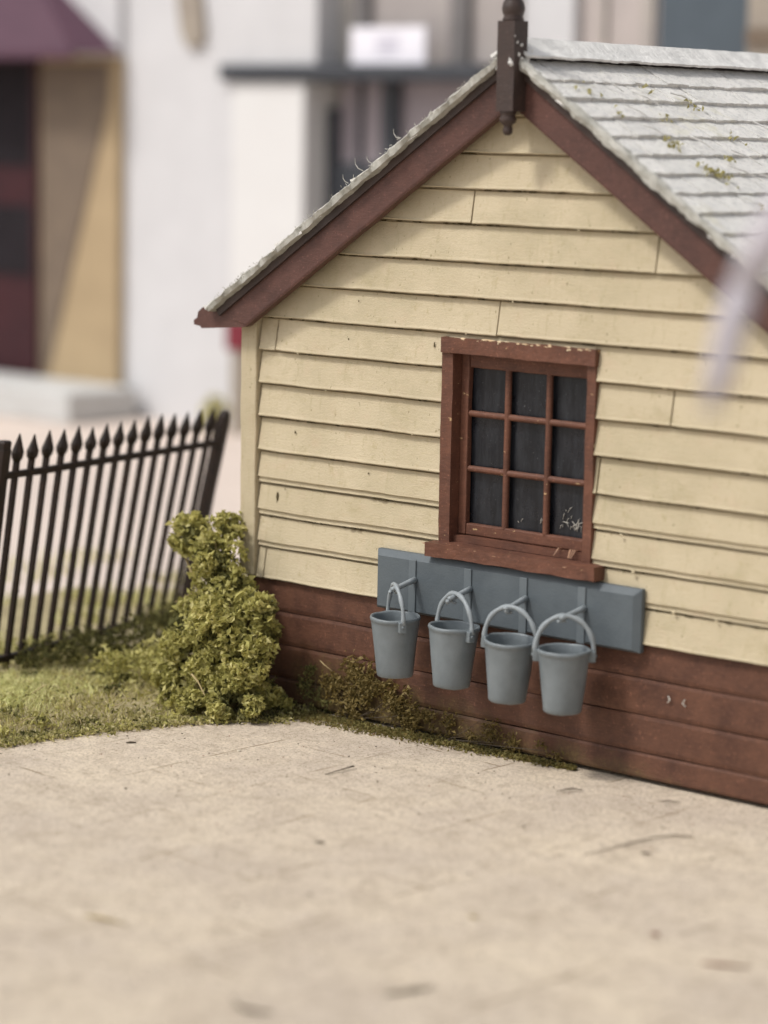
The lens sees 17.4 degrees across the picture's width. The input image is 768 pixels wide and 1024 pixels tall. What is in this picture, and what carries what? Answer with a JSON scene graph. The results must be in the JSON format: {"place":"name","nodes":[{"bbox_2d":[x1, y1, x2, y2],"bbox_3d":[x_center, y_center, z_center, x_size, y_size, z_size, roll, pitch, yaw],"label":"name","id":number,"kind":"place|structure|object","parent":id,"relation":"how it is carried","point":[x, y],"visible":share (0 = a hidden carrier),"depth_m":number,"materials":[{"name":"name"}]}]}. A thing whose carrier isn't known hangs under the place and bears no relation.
{"place":"outdoors","nodes":[
{"label":"outdoors","id":0,"kind":"place"},
{"bbox_2d":[0,416,240,600],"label":"ground","id":1,"kind":"structure","parent":0,"point":[227,495],"depth_m":22.37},
{"bbox_2d":[0,0,136,424],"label":"purple roofed shop","id":2,"kind":"structure","parent":1,"relation":"on","point":[81,381],"depth_m":28.47,"materials":[{"name":"paint"}]},
{"bbox_2d":[0,59,31,373],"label":"door","id":3,"kind":"structure","parent":2,"relation":"in","point":[15,74],"depth_m":29.45,"materials":[{"name":"purple paint"}]},
{"bbox_2d":[42,64,109,374],"bbox_3d":[-3.516,-3.293,28.590,1.110,3.560,0.019,8,11,40],"label":"leaning board","id":4,"kind":"object","parent":2,"relation":"on","point":[74,103],"visible":1,"depth_m":28.61,"materials":[{"name":"beige wood"}]},
{"bbox_2d":[199,394,230,432],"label":"shrub","id":5,"kind":"object","parent":1,"relation":"on","point":[213,402],"visible":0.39,"depth_m":27.01,"materials":[{"name":"green plant"}]},
{"bbox_2d":[124,0,341,428],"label":"white building","id":6,"kind":"structure","parent":1,"relation":"on","point":[224,183],"depth_m":27.39,"materials":[{"name":"white paint"}]},
{"bbox_2d":[225,327,241,434],"bbox_3d":[-1.546,-1.442,26.916,0.300,1.220,0.160,8,11,40],"label":"red box","id":7,"kind":"object","parent":1,"relation":"on","point":[233,338],"visible":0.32,"depth_m":26.87,"materials":[{"name":"paint"}]},
{"bbox_2d":[219,0,503,203],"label":"dark framed shop","id":8,"kind":"structure","parent":1,"relation":"on","point":[376,105],"depth_m":25.96,"materials":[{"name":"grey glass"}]},
{"bbox_2d":[350,26,426,63],"bbox_3d":[0.042,-4.763,25.654,0.990,0.375,0.036,8,11,40],"label":"paper sign","id":9,"kind":"object","parent":8,"relation":"attached to","point":[389,45],"visible":0.95,"depth_m":25.63,"materials":[{"name":"white paper"}]},
{"bbox_2d":[522,0,580,40],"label":"white cottage","id":10,"kind":"structure","parent":1,"relation":"on","point":[554,19],"depth_m":24.76,"materials":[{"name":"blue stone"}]},
{"bbox_2d":[580,0,659,45],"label":"pinkish house","id":11,"kind":"structure","parent":1,"relation":"on","point":[636,22],"depth_m":24.38,"materials":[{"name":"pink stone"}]},
{"bbox_2d":[600,0,607,42],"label":"window","id":12,"kind":"structure","parent":11,"relation":"in","point":[604,3],"depth_m":24.45,"materials":[{"name":"beige"}]},
{"bbox_2d":[641,0,656,45],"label":"window","id":13,"kind":"structure","parent":11,"relation":"in","point":[649,7],"depth_m":24.11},
{"bbox_2d":[0,587,335,738],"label":"grass bank","id":14,"kind":"structure","parent":0,"point":[19,611],"depth_m":16.34,"materials":[{"name":"green plant"}]},
{"bbox_2d":[15,621,128,671],"bbox_3d":[-1.922,0.792,15.082,0.713,0.295,0.619,-3,10,-26],"label":"scrub","id":15,"kind":"object","parent":14,"relation":"on","point":[55,655],"visible":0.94,"depth_m":14.97,"materials":[{"name":"green plant"}]},
{"bbox_2d":[0,407,229,668],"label":"spiked fence","id":16,"kind":"object","parent":14,"relation":"on","point":[219,425],"visible":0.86,"depth_m":15.42,"materials":[{"name":"black metal"}]},
{"bbox_2d":[0,542,246,662],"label":"yellow grass","id":17,"kind":"structure","parent":14,"relation":"on","point":[110,602],"depth_m":17.48,"materials":[{"name":"yellow plant"}]},
{"bbox_2d":[84,633,182,691],"bbox_3d":[-1.369,0.876,14.561,0.551,0.283,0.560,8,11,40],"label":"scrub","id":18,"kind":"object","parent":14,"relation":"on","point":[144,661],"visible":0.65,"depth_m":14.51,"materials":[{"name":"green plant"}]},
{"bbox_2d":[95,594,189,664],"bbox_3d":[-1.399,0.696,15.425,0.435,0.376,1.233,4,9,16],"label":"scrub","id":19,"kind":"object","parent":14,"relation":"on","point":[160,621],"visible":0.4,"depth_m":15.12,"materials":[{"name":"green plant"}]},
{"bbox_2d":[0,629,332,748],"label":"grass","id":20,"kind":"structure","parent":14,"relation":"on","point":[14,685],"depth_m":13.97,"materials":[{"name":"green plant"}]},
{"bbox_2d":[147,510,295,723],"bbox_3d":[-0.946,0.562,14.072,1.008,1.089,0.704,8,11,40],"label":"corner bush","id":21,"kind":"object","parent":14,"relation":"on","point":[223,665],"visible":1,"depth_m":13.95,"materials":[{"name":"green plant"}]},
{"bbox_2d":[296,662,330,711],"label":"creeping weed","id":22,"kind":"object","parent":14,"relation":"on","point":[312,669],"visible":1,"depth_m":14.03,"materials":[{"name":"green plant"}]},
{"bbox_2d":[0,713,767,1023],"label":"pavement","id":23,"kind":"structure","parent":0,"point":[602,962],"depth_m":10.88,"materials":[{"name":"beige concrete"}]},
{"bbox_2d":[84,915,127,924],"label":"dead leaf","id":24,"kind":"object","parent":23,"relation":"on","point":[101,917],"visible":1,"depth_m":10.33,"materials":[{"name":"plant"}]},
{"bbox_2d":[234,1004,274,1013],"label":"dead leaf","id":25,"kind":"object","parent":23,"relation":"on","point":[246,1009],"visible":1,"depth_m":9.29,"materials":[{"name":"beige plant"}]},
{"bbox_2d":[325,765,353,774],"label":"twig","id":26,"kind":"object","parent":23,"relation":"on","point":[341,769],"visible":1,"depth_m":12.80,"materials":[{"name":"brown wood"}]},
{"bbox_2d":[318,649,437,733],"bbox_3d":[-0.041,0.971,13.728,0.865,0.409,0.081,8,11,40],"label":"creeping weed","id":27,"kind":"object","parent":23,"relation":"on","point":[367,685],"visible":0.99,"depth_m":13.76,"materials":[{"name":"green plant"}]},
{"bbox_2d":[0,712,765,1023],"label":"grit","id":28,"kind":"object","parent":23,"relation":"on","point":[45,974],"visible":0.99,"depth_m":10.93,"materials":[{"name":"beige gravel"}]},
{"bbox_2d":[384,986,434,994],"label":"dead leaf","id":29,"kind":"object","parent":23,"relation":"on","point":[410,990],"visible":1,"depth_m":9.53,"materials":[{"name":"beige plant"}]},
{"bbox_2d":[271,706,577,770],"bbox_3d":[0.178,1.219,13.457,1.966,0.043,0.247,8,11,40],"label":"moss","id":30,"kind":"object","parent":23,"relation":"on","point":[359,725],"visible":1,"depth_m":13.53,"materials":[{"name":"green plant"}]},
{"bbox_2d":[435,707,564,763],"bbox_3d":[0.607,1.173,13.212,0.862,0.190,0.054,8,11,40],"label":"creeping weed","id":31,"kind":"object","parent":30,"relation":"on","point":[448,724],"visible":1,"depth_m":13.25,"materials":[{"name":"green plant"}]},
{"bbox_2d":[194,0,767,804],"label":"weatherboard hut","id":32,"kind":"object","parent":23,"relation":"on","point":[474,318],"visible":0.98,"depth_m":12.90,"materials":[{"name":"beige paint"}]},
{"bbox_2d":[377,547,645,653],"bbox_3d":[0.554,0.462,13.007,1.728,0.326,0.280,8,11,40],"label":"bucket rack","id":33,"kind":"object","parent":32,"relation":"attached to","point":[612,616],"visible":0.96,"depth_m":13.01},
{"bbox_2d":[370,582,420,678],"bbox_3d":[0.058,0.623,13.328,0.272,0.506,0.270,7,11,35],"label":"fire bucket","id":34,"kind":"object","parent":33,"relation":"hanging from","point":[395,636],"visible":1,"depth_m":13.26,"materials":[{"name":"grey metal"}]},
{"bbox_2d":[428,591,480,689],"bbox_3d":[0.365,0.663,13.089,0.275,0.506,0.268,2,9,7],"label":"fire bucket","id":35,"kind":"object","parent":33,"relation":"hanging from","point":[453,644],"visible":1,"depth_m":13.02,"materials":[{"name":"grey metal"}]},
{"bbox_2d":[481,604,539,704],"bbox_3d":[0.643,0.722,12.839,0.270,0.510,0.273,0,9,-10],"label":"fire bucket","id":36,"kind":"object","parent":33,"relation":"hanging from","point":[509,661],"visible":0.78,"depth_m":12.78,"materials":[{"name":"grey metal"}]},
{"bbox_2d":[532,613,596,715],"bbox_3d":[0.905,0.759,12.628,0.272,0.508,0.270,-8,12,-44],"label":"fire bucket","id":37,"kind":"object","parent":33,"relation":"hanging from","point":[563,670],"visible":1,"depth_m":12.57,"materials":[{"name":"grey metal"}]},
{"bbox_2d":[422,336,607,581],"bbox_3d":[0.700,-0.295,12.983,1.124,1.175,0.192,8,11,40],"label":"window","id":38,"kind":"structure","parent":32,"relation":"in","point":[519,424],"depth_m":13.06,"materials":[{"name":"brown wood"}]},
{"bbox_2d":[584,835,692,854],"bbox_3d":[1.158,1.526,11.583,0.625,0.011,0.070,-4,10,-31],"label":"twig","id":39,"kind":"object","parent":23,"relation":"on","point":[641,840],"visible":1,"depth_m":11.63,"materials":[{"name":"brown wood"}]},
{"bbox_2d":[701,962,751,967],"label":"dead leaf","id":40,"kind":"object","parent":23,"relation":"on","point":[718,964],"visible":1,"depth_m":9.90,"materials":[{"name":"beige plant"}]},
{"bbox_2d":[695,203,767,417],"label":"drooping stalk","id":41,"kind":"object","parent":23,"relation":"on","point":[748,279],"visible":1,"depth_m":6.96,"materials":[{"name":"white plant"}]},
{"bbox_2d":[659,0,748,51],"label":"slate blue block","id":42,"kind":"structure","parent":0,"point":[721,25],"depth_m":23.65,"materials":[{"name":"blue stone"}]},
{"bbox_2d":[745,0,767,53],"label":"brown house","id":43,"kind":"structure","parent":0,"point":[756,40],"depth_m":23.04,"materials":[{"name":"beige stone"}]},
{"bbox_2d":[745,28,767,44],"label":"window","id":44,"kind":"structure","parent":43,"relation":"in","point":[754,36],"depth_m":23.02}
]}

